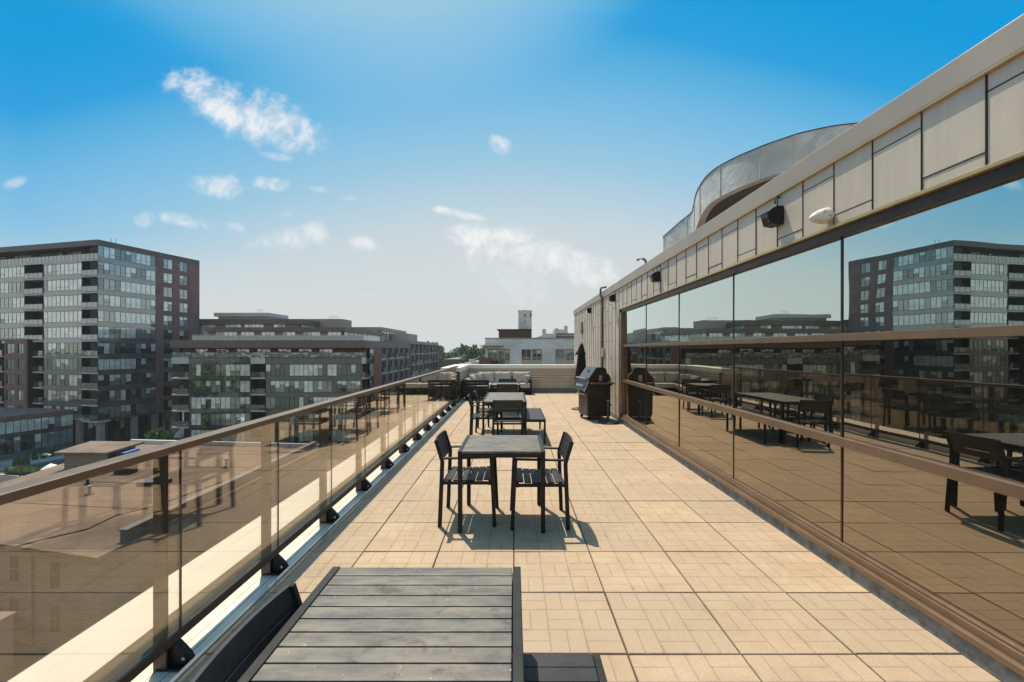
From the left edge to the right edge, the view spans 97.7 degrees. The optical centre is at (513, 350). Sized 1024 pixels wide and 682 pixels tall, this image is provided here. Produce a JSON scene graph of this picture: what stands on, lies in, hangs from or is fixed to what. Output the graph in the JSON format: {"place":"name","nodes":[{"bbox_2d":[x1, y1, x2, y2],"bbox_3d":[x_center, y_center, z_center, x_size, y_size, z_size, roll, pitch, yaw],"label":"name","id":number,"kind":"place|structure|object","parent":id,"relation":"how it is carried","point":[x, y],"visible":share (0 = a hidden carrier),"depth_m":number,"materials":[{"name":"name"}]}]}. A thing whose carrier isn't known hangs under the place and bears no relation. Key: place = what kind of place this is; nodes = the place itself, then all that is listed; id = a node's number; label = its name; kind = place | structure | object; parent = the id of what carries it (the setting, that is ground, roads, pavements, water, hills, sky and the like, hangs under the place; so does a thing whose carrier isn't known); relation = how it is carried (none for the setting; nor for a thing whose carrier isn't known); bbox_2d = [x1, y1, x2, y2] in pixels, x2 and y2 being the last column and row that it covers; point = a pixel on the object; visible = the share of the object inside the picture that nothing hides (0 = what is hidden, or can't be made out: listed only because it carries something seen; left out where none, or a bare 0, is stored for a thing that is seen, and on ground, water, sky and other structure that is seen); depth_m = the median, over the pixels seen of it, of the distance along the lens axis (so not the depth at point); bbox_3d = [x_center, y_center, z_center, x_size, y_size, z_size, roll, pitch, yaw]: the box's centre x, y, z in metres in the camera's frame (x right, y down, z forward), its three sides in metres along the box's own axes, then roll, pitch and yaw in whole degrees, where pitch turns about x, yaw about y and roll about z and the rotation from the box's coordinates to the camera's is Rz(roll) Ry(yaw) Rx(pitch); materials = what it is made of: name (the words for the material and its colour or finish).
{"place":"outdoors","nodes":[
{"label":"outdoors","id":0,"kind":"place"},
{"bbox_2d":[0,611,16,681],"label":"brick wall","id":1,"kind":"structure","parent":0,"point":[6,646],"depth_m":21.93,"materials":[{"name":"brick"}]},
{"bbox_2d":[0,352,449,675],"bbox_3d":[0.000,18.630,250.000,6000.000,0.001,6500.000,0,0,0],"label":"ground","id":2,"kind":"structure","parent":0,"point":[26,656],"depth_m":28.03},
{"bbox_2d":[0,339,42,407],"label":"brick wing","id":3,"kind":"structure","parent":2,"relation":"on","point":[20,361],"depth_m":88.03,"materials":[{"name":"brick"}]},
{"bbox_2d":[0,406,73,459],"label":"glass podium","id":4,"kind":"object","parent":2,"relation":"on","point":[24,430],"visible":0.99,"depth_m":80.40,"materials":[{"name":"grey glass"}]},
{"bbox_2d":[6,418,40,433],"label":"window","id":5,"kind":"structure","parent":4,"relation":"in","point":[25,425],"depth_m":78.49,"materials":[{"name":"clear glass"}]},
{"bbox_2d":[6,433,40,453],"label":"window","id":6,"kind":"structure","parent":4,"relation":"in","point":[31,441],"depth_m":78.49,"materials":[{"name":"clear glass"}]},
{"bbox_2d":[41,414,72,428],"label":"window","id":7,"kind":"structure","parent":4,"relation":"in","point":[61,420],"depth_m":83.05,"materials":[{"name":"grey glass"}]},
{"bbox_2d":[41,428,72,447],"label":"window","id":8,"kind":"structure","parent":4,"relation":"in","point":[59,437],"depth_m":83.05,"materials":[{"name":"grey glass"}]},
{"bbox_2d":[0,239,199,444],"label":"apartment tower","id":9,"kind":"structure","parent":2,"relation":"on","point":[105,322],"depth_m":88.43,"materials":[{"name":"grey concrete"}]},
{"bbox_2d":[0,266,24,277],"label":"window","id":10,"kind":"structure","parent":9,"relation":"in","point":[8,272],"depth_m":89.66,"materials":[{"name":"grey glass"}]},
{"bbox_2d":[0,282,24,292],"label":"window","id":11,"kind":"structure","parent":9,"relation":"in","point":[11,287],"depth_m":89.66,"materials":[{"name":"grey glass"}]},
{"bbox_2d":[0,297,24,307],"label":"window","id":12,"kind":"structure","parent":9,"relation":"in","point":[16,302],"depth_m":89.65,"materials":[{"name":"grey glass"}]},
{"bbox_2d":[0,328,24,338],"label":"window","id":13,"kind":"structure","parent":9,"relation":"in","point":[5,333],"depth_m":89.75,"materials":[{"name":"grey glass"}]},
{"bbox_2d":[0,250,89,264],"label":"window","id":14,"kind":"structure","parent":9,"relation":"in","point":[76,252],"depth_m":90.83,"materials":[{"name":"black glass"}]},
{"bbox_2d":[43,263,81,275],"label":"window","id":15,"kind":"structure","parent":9,"relation":"in","point":[70,268],"depth_m":86.31,"materials":[{"name":"grey glass"}]},
{"bbox_2d":[43,279,81,290],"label":"window","id":16,"kind":"structure","parent":9,"relation":"in","point":[68,284],"depth_m":86.31,"materials":[{"name":"grey glass"}]},
{"bbox_2d":[43,295,81,306],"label":"window","id":17,"kind":"structure","parent":9,"relation":"in","point":[65,300],"depth_m":86.31,"materials":[{"name":"grey glass"}]},
{"bbox_2d":[43,311,81,322],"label":"window","id":18,"kind":"structure","parent":9,"relation":"in","point":[58,316],"depth_m":86.31,"materials":[{"name":"grey glass"}]},
{"bbox_2d":[43,327,81,337],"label":"window","id":19,"kind":"structure","parent":9,"relation":"in","point":[48,332],"depth_m":86.31,"materials":[{"name":"grey glass"}]},
{"bbox_2d":[43,343,81,353],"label":"window","id":20,"kind":"structure","parent":9,"relation":"in","point":[48,348],"depth_m":86.31,"materials":[{"name":"grey glass"}]},
{"bbox_2d":[43,359,81,369],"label":"window","id":21,"kind":"structure","parent":9,"relation":"in","point":[53,364],"depth_m":86.31,"materials":[{"name":"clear glass"}]},
{"bbox_2d":[43,374,81,385],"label":"window","id":22,"kind":"structure","parent":9,"relation":"in","point":[48,379],"depth_m":86.31,"materials":[{"name":"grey glass"}]},
{"bbox_2d":[43,390,81,401],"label":"window","id":23,"kind":"structure","parent":9,"relation":"in","point":[48,395],"depth_m":86.31,"materials":[{"name":"grey glass"}]},
{"bbox_2d":[88,419,113,441],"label":"lobby window","id":24,"kind":"structure","parent":9,"relation":"in","point":[109,426],"depth_m":88.92,"materials":[{"name":"black glass"}]},
{"bbox_2d":[98,245,155,266],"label":"window","id":25,"kind":"structure","parent":9,"relation":"in","point":[106,252],"depth_m":88.83,"materials":[{"name":"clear glass"}]},
{"bbox_2d":[98,262,155,280],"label":"window","id":26,"kind":"structure","parent":9,"relation":"in","point":[105,268],"depth_m":88.80,"materials":[{"name":"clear glass"}]},
{"bbox_2d":[98,278,155,295],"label":"window","id":27,"kind":"structure","parent":9,"relation":"in","point":[105,284],"depth_m":88.83,"materials":[{"name":"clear glass"}]},
{"bbox_2d":[98,294,155,309],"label":"window","id":28,"kind":"structure","parent":9,"relation":"in","point":[103,300],"depth_m":88.83,"materials":[{"name":"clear glass"}]},
{"bbox_2d":[98,310,155,324],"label":"window","id":29,"kind":"structure","parent":9,"relation":"in","point":[103,316],"depth_m":88.66,"materials":[{"name":"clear glass"}]},
{"bbox_2d":[98,327,155,338],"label":"window","id":30,"kind":"structure","parent":9,"relation":"in","point":[103,332],"depth_m":88.83,"materials":[{"name":"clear glass"}]},
{"bbox_2d":[98,343,155,353],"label":"window","id":31,"kind":"structure","parent":9,"relation":"in","point":[103,348],"depth_m":88.83,"materials":[{"name":"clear glass"}]},
{"bbox_2d":[98,358,155,369],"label":"window","id":32,"kind":"structure","parent":9,"relation":"in","point":[131,363],"depth_m":88.83,"materials":[{"name":"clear glass"}]},
{"bbox_2d":[98,373,155,385],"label":"window","id":33,"kind":"structure","parent":9,"relation":"in","point":[137,378],"depth_m":88.66,"materials":[{"name":"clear glass"}]},
{"bbox_2d":[98,387,155,402],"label":"window","id":34,"kind":"structure","parent":9,"relation":"in","point":[126,394],"depth_m":88.83,"materials":[{"name":"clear glass"}]},
{"bbox_2d":[98,401,155,418],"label":"window","id":35,"kind":"structure","parent":9,"relation":"in","point":[121,410],"depth_m":88.83,"materials":[{"name":"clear glass"}]},
{"bbox_2d":[115,416,138,440],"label":"lobby window","id":36,"kind":"structure","parent":9,"relation":"in","point":[122,425],"depth_m":91.92,"materials":[{"name":"black glass"}]},
{"bbox_2d":[139,413,160,436],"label":"lobby window","id":37,"kind":"structure","parent":9,"relation":"in","point":[144,420],"depth_m":96.31,"materials":[{"name":"black glass"}]},
{"bbox_2d":[144,426,174,439],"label":"tree","id":38,"kind":"object","parent":2,"relation":"on","point":[154,434],"visible":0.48,"depth_m":78.73,"materials":[{"name":"green plant"}]},
{"bbox_2d":[0,439,318,649],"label":"gravel roof building","id":39,"kind":"structure","parent":2,"relation":"on","point":[58,591],"depth_m":33.02,"materials":[{"name":"concrete"}]},
{"bbox_2d":[49,562,59,591],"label":"window","id":40,"kind":"structure","parent":39,"relation":"in","point":[54,566],"depth_m":27.78,"materials":[{"name":"glass"}]},
{"bbox_2d":[49,605,59,634],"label":"window","id":41,"kind":"structure","parent":39,"relation":"in","point":[54,610],"depth_m":27.78,"materials":[{"name":"glass"}]},
{"bbox_2d":[53,441,144,470],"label":"roof shed","id":42,"kind":"structure","parent":39,"relation":"on","point":[83,454],"depth_m":46.25,"materials":[{"name":"concrete"}]},
{"bbox_2d":[170,335,408,446],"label":"glass apartment block","id":43,"kind":"structure","parent":2,"relation":"on","point":[230,380],"depth_m":86.05,"materials":[{"name":"grey concrete"}]},
{"bbox_2d":[191,364,220,375],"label":"window","id":44,"kind":"structure","parent":43,"relation":"in","point":[196,369],"depth_m":86.06,"materials":[{"name":"clear glass"}]},
{"bbox_2d":[191,381,220,391],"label":"window","id":45,"kind":"structure","parent":43,"relation":"in","point":[196,386],"depth_m":86.06,"materials":[{"name":"clear glass"}]},
{"bbox_2d":[191,397,220,408],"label":"window","id":46,"kind":"structure","parent":43,"relation":"in","point":[196,402],"depth_m":86.06,"materials":[{"name":"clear glass"}]},
{"bbox_2d":[191,413,220,424],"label":"window","id":47,"kind":"structure","parent":43,"relation":"in","point":[196,418],"depth_m":86.06,"materials":[{"name":"clear glass"}]},
{"bbox_2d":[221,364,249,375],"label":"window","id":48,"kind":"structure","parent":43,"relation":"in","point":[226,369],"depth_m":86.06,"materials":[{"name":"clear glass"}]},
{"bbox_2d":[221,381,249,391],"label":"window","id":49,"kind":"structure","parent":43,"relation":"in","point":[226,386],"depth_m":86.06,"materials":[{"name":"clear glass"}]},
{"bbox_2d":[221,397,249,408],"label":"window","id":50,"kind":"structure","parent":43,"relation":"in","point":[226,402],"depth_m":86.06,"materials":[{"name":"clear glass"}]},
{"bbox_2d":[221,413,249,424],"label":"window","id":51,"kind":"structure","parent":43,"relation":"in","point":[226,418],"depth_m":86.06,"materials":[{"name":"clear glass"}]},
{"bbox_2d":[200,319,319,334],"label":"rooftop storey","id":52,"kind":"object","parent":43,"relation":"on","point":[255,323],"visible":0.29,"depth_m":104.50,"materials":[{"name":"grey glass"}]},
{"bbox_2d":[214,310,287,318],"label":"plant room","id":53,"kind":"object","parent":52,"relation":"on","point":[262,315],"visible":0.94,"depth_m":107.58,"materials":[{"name":"metal"}]},
{"bbox_2d":[266,364,288,375],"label":"window","id":54,"kind":"structure","parent":43,"relation":"in","point":[271,369],"depth_m":86.06,"materials":[{"name":"clear glass"}]},
{"bbox_2d":[266,397,288,408],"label":"window","id":55,"kind":"structure","parent":43,"relation":"in","point":[271,402],"depth_m":86.06,"materials":[{"name":"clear glass"}]},
{"bbox_2d":[204,327,384,340],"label":"rooftop storey","id":56,"kind":"object","parent":43,"relation":"on","point":[280,331],"visible":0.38,"depth_m":92.50,"materials":[{"name":"grey concrete"}]},
{"bbox_2d":[305,316,351,327],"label":"plant room","id":57,"kind":"object","parent":56,"relation":"on","point":[329,322],"visible":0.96,"depth_m":114.50,"materials":[{"name":"metal"}]},
{"bbox_2d":[289,364,312,375],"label":"window","id":58,"kind":"structure","parent":43,"relation":"in","point":[294,369],"depth_m":86.06,"materials":[{"name":"clear glass"}]},
{"bbox_2d":[289,381,312,391],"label":"window","id":59,"kind":"structure","parent":43,"relation":"in","point":[294,386],"depth_m":86.06,"materials":[{"name":"clear glass"}]},
{"bbox_2d":[289,430,312,441],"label":"window","id":60,"kind":"structure","parent":43,"relation":"in","point":[294,435],"depth_m":86.06,"materials":[{"name":"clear glass"}]},
{"bbox_2d":[313,364,336,375],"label":"window","id":61,"kind":"structure","parent":43,"relation":"in","point":[318,369],"depth_m":86.06,"materials":[{"name":"clear glass"}]},
{"bbox_2d":[313,381,336,391],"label":"window","id":62,"kind":"structure","parent":43,"relation":"in","point":[318,386],"depth_m":86.06,"materials":[{"name":"clear glass"}]},
{"bbox_2d":[337,364,360,375],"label":"window","id":63,"kind":"structure","parent":43,"relation":"in","point":[342,369],"depth_m":86.06,"materials":[{"name":"clear glass"}]},
{"bbox_2d":[337,381,360,391],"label":"window","id":64,"kind":"structure","parent":43,"relation":"in","point":[342,386],"depth_m":86.06,"materials":[{"name":"clear glass"}]},
{"bbox_2d":[381,348,408,405],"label":"balcony wing","id":65,"kind":"structure","parent":2,"relation":"on","point":[404,357],"depth_m":108.25,"materials":[{"name":"concrete"}]},
{"bbox_2d":[384,334,438,377],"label":"balcony wing","id":66,"kind":"structure","parent":2,"relation":"on","point":[423,358],"depth_m":138.58,"materials":[{"name":"concrete"}]},
{"bbox_2d":[352,327,406,341],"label":"rooftop storey","id":67,"kind":"object","parent":66,"relation":"on","point":[388,332],"visible":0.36,"depth_m":127.00,"materials":[{"name":"grey glass"}]},
{"bbox_2d":[427,341,484,369],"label":"wood","id":68,"kind":"object","parent":2,"relation":"on","point":[455,352],"visible":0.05,"depth_m":278.64,"materials":[{"name":"green plant"}]},
{"bbox_2d":[7,399,461,681],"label":"apartment block","id":69,"kind":"structure","parent":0,"point":[108,648],"depth_m":2.93,"materials":[{"name":"concrete"}]},
{"bbox_2d":[0,366,458,681],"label":"glass railing","id":70,"kind":"object","parent":69,"relation":"on","point":[431,396],"visible":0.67,"depth_m":3.07,"materials":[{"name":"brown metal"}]},
{"bbox_2d":[441,365,468,400],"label":"parapet wall","id":71,"kind":"structure","parent":69,"relation":"on","point":[463,373],"depth_m":14.94,"materials":[{"name":"concrete"}]},
{"bbox_2d":[177,392,1000,681],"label":"terrace floor","id":72,"kind":"structure","parent":69,"relation":"on","point":[654,564],"depth_m":3.39,"materials":[{"name":"beige tile"}]},
{"bbox_2d":[190,583,301,681],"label":"armchair","id":73,"kind":"object","parent":72,"relation":"on","point":[237,652],"visible":0.46,"depth_m":1.35,"materials":[{"name":"black metal"}]},
{"bbox_2d":[237,567,523,681],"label":"patio table","id":74,"kind":"object","parent":72,"relation":"on","point":[403,625],"visible":1,"depth_m":1.44,"materials":[{"name":"grey wood"}]},
{"bbox_2d":[434,430,498,526],"bbox_3d":[-0.450,1.230,4.385,0.588,0.801,0.532,0,0,0],"label":"armchair","id":75,"kind":"object","parent":72,"relation":"on","point":[444,447],"visible":0.88,"depth_m":4.20,"materials":[{"name":"black metal"}]},
{"bbox_2d":[462,379,489,399],"bbox_3d":[-1.250,1.300,15.400,0.900,0.660,1.800,0,0,0],"label":"patio chair","id":76,"kind":"object","parent":72,"relation":"on","point":[482,387],"visible":0.84,"depth_m":14.50,"materials":[{"name":"black metal"}]},
{"bbox_2d":[467,394,498,434],"bbox_3d":[-0.560,1.230,8.290,0.588,0.801,0.532,0,0,-2],"label":"armchair","id":77,"kind":"object","parent":72,"relation":"on","point":[472,405],"visible":0.73,"depth_m":8.06,"materials":[{"name":"black metal"}]},
{"bbox_2d":[458,435,544,532],"bbox_3d":[-0.105,1.264,4.360,0.780,0.732,0.770,0,0,0],"label":"patio table","id":78,"kind":"object","parent":72,"relation":"on","point":[501,446],"visible":0.99,"depth_m":4.05,"materials":[{"name":"grey wood"}]},
{"bbox_2d":[482,392,526,434],"bbox_3d":[-0.160,1.264,8.670,0.780,0.732,1.700,0,0,0],"label":"patio table","id":79,"kind":"object","parent":72,"relation":"on","point":[489,398],"visible":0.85,"depth_m":8.31,"materials":[{"name":"black metal"}]},
{"bbox_2d":[492,400,523,434],"bbox_3d":[-0.100,1.230,7.705,0.532,0.801,0.588,0,0,-1],"label":"armchair","id":80,"kind":"object","parent":72,"relation":"on","point":[507,406],"visible":0.91,"depth_m":7.47,"materials":[{"name":"black metal"}]},
{"bbox_2d":[454,364,575,391],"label":"parapet wall","id":81,"kind":"structure","parent":72,"relation":"on","point":[552,377],"depth_m":17.27,"materials":[{"name":"metal"}]},
{"bbox_2d":[523,408,545,443],"bbox_3d":[0.375,1.415,8.510,0.370,0.431,1.500,0,0,0],"label":"bench","id":82,"kind":"object","parent":72,"relation":"on","point":[535,414],"visible":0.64,"depth_m":7.96,"materials":[{"name":"black metal"}]},
{"bbox_2d":[510,431,573,530],"bbox_3d":[0.260,1.230,4.310,0.588,0.801,0.532,0,0,-1],"label":"armchair","id":83,"kind":"object","parent":72,"relation":"on","point":[564,448],"visible":0.94,"depth_m":4.09,"materials":[{"name":"black metal"}]},
{"bbox_2d":[511,653,606,681],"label":"bench","id":84,"kind":"object","parent":72,"relation":"on","point":[563,668],"visible":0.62,"depth_m":1.69,"materials":[{"name":"wood"}]},
{"bbox_2d":[572,342,585,409],"bbox_3d":[1.830,0.698,12.300,0.480,1.865,0.480,0,0,0],"label":"closed umbrella","id":85,"kind":"object","parent":72,"relation":"on","point":[581,361],"visible":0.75,"depth_m":12.22,"materials":[{"name":"black fabric"}]},
{"bbox_2d":[572,366,614,419],"bbox_3d":[1.882,1.012,10.697,0.705,1.235,0.976,0,0,-12],"label":"gas grill","id":86,"kind":"object","parent":72,"relation":"on","point":[593,385],"visible":0.98,"depth_m":10.39,"materials":[{"name":"metal"}]},
{"bbox_2d":[573,14,1023,681],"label":"penthouse","id":87,"kind":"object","parent":72,"relation":"on","point":[843,392],"visible":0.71,"depth_m":2.99,"materials":[{"name":"metal"}]},
{"bbox_2d":[624,383,645,426],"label":"window","id":88,"kind":"structure","parent":87,"relation":"in","point":[634,396],"depth_m":9.06,"materials":[{"name":"brown glass"}]},
{"bbox_2d":[624,346,645,384],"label":"window","id":89,"kind":"structure","parent":87,"relation":"in","point":[634,357],"depth_m":9.06,"materials":[{"name":"brown glass"}]},
{"bbox_2d":[624,305,645,344],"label":"window","id":90,"kind":"structure","parent":87,"relation":"in","point":[634,319],"depth_m":9.06,"materials":[{"name":"blue glass"}]},
{"bbox_2d":[646,389,677,444],"bbox_3d":[2.482,1.078,7.498,0.036,0.718,1.640,0,0,0],"label":"window","id":91,"kind":"structure","parent":87,"relation":"in","point":[661,409],"depth_m":7.41,"materials":[{"name":"brown glass"}]},
{"bbox_2d":[646,346,677,392],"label":"window","id":92,"kind":"structure","parent":87,"relation":"in","point":[661,361],"depth_m":7.42,"materials":[{"name":"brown glass"}]},
{"bbox_2d":[646,294,677,342],"bbox_3d":[2.484,-0.484,7.498,0.032,0.721,1.640,0,0,0],"label":"window","id":93,"kind":"structure","parent":87,"relation":"in","point":[661,315],"depth_m":7.42,"materials":[{"name":"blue glass"}]},
{"bbox_2d":[679,399,732,477],"bbox_3d":[2.482,1.078,5.843,0.035,0.718,1.640,0,0,0],"label":"window","id":94,"kind":"structure","parent":87,"relation":"in","point":[706,433],"depth_m":5.67,"materials":[{"name":"brown glass"}]},
{"bbox_2d":[679,344,732,407],"bbox_3d":[2.483,0.292,5.843,0.034,0.718,1.640,0,0,0],"label":"window","id":95,"kind":"structure","parent":87,"relation":"in","point":[705,371],"depth_m":5.69,"materials":[{"name":"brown glass"}]},
{"bbox_2d":[679,275,732,341],"bbox_3d":[2.483,-0.484,5.843,0.034,0.721,1.640,0,0,0],"label":"window","id":96,"kind":"structure","parent":87,"relation":"in","point":[705,311],"depth_m":5.69,"materials":[{"name":"blue glass"}]},
{"bbox_2d":[662,122,858,250],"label":"curved roof","id":97,"kind":"structure","parent":87,"relation":"on","point":[724,186],"depth_m":12.00,"materials":[{"name":"silver metal"}]},
{"bbox_2d":[760,196,783,227],"bbox_3d":[2.344,-1.264,4.060,0.151,0.283,0.132,0,0,0],"label":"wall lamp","id":98,"kind":"object","parent":87,"relation":"attached to","point":[773,217],"visible":1,"depth_m":3.99,"materials":[{"name":"black metal"}]},
{"bbox_2d":[734,415,840,539],"bbox_3d":[2.483,1.078,4.188,0.035,0.718,1.640,0,0,0],"label":"window","id":99,"kind":"structure","parent":87,"relation":"in","point":[801,474],"depth_m":3.96,"materials":[{"name":"brown glass"}]},
{"bbox_2d":[734,341,840,435],"bbox_3d":[2.484,0.292,4.188,0.032,0.718,1.640,0,0,0],"label":"window","id":100,"kind":"structure","parent":87,"relation":"in","point":[798,383],"depth_m":3.96,"materials":[{"name":"brown glass"}]},
{"bbox_2d":[734,238,840,338],"bbox_3d":[2.483,-0.484,4.188,0.035,0.721,1.640,0,0,0],"label":"window","id":101,"kind":"structure","parent":87,"relation":"in","point":[798,294],"depth_m":3.96,"materials":[{"name":"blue glass"}]},
{"bbox_2d":[809,207,834,223],"bbox_3d":[2.339,-1.027,3.420,0.158,0.122,0.120,0,0,0],"label":"alarm siren","id":102,"kind":"object","parent":87,"relation":"attached to","point":[824,215],"visible":1,"depth_m":3.38,"materials":[{"name":"white plastic"}]},
{"bbox_2d":[843,448,1023,646],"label":"window","id":103,"kind":"structure","parent":87,"relation":"in","point":[961,543],"depth_m":2.57,"materials":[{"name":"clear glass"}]},
{"bbox_2d":[843,336,1023,483],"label":"window","id":104,"kind":"structure","parent":87,"relation":"in","point":[957,402],"depth_m":2.57,"materials":[{"name":"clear glass"}]},
{"bbox_2d":[843,176,1023,333],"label":"window","id":105,"kind":"structure","parent":87,"relation":"in","point":[959,262],"depth_m":2.57,"materials":[{"name":"clear glass"}]},
{"bbox_2d":[0,0,1023,351],"label":"sky","id":106,"kind":"structure","parent":0,"point":[439,171],"materials":[{"name":"blue"}]},
{"bbox_2d":[479,329,573,363],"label":"white block building","id":107,"kind":"structure","parent":0,"point":[514,346],"depth_m":70.00,"materials":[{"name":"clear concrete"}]},
{"bbox_2d":[518,309,531,337],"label":"white chimney tower","id":108,"kind":"structure","parent":107,"relation":"on","point":[524,319],"depth_m":80.00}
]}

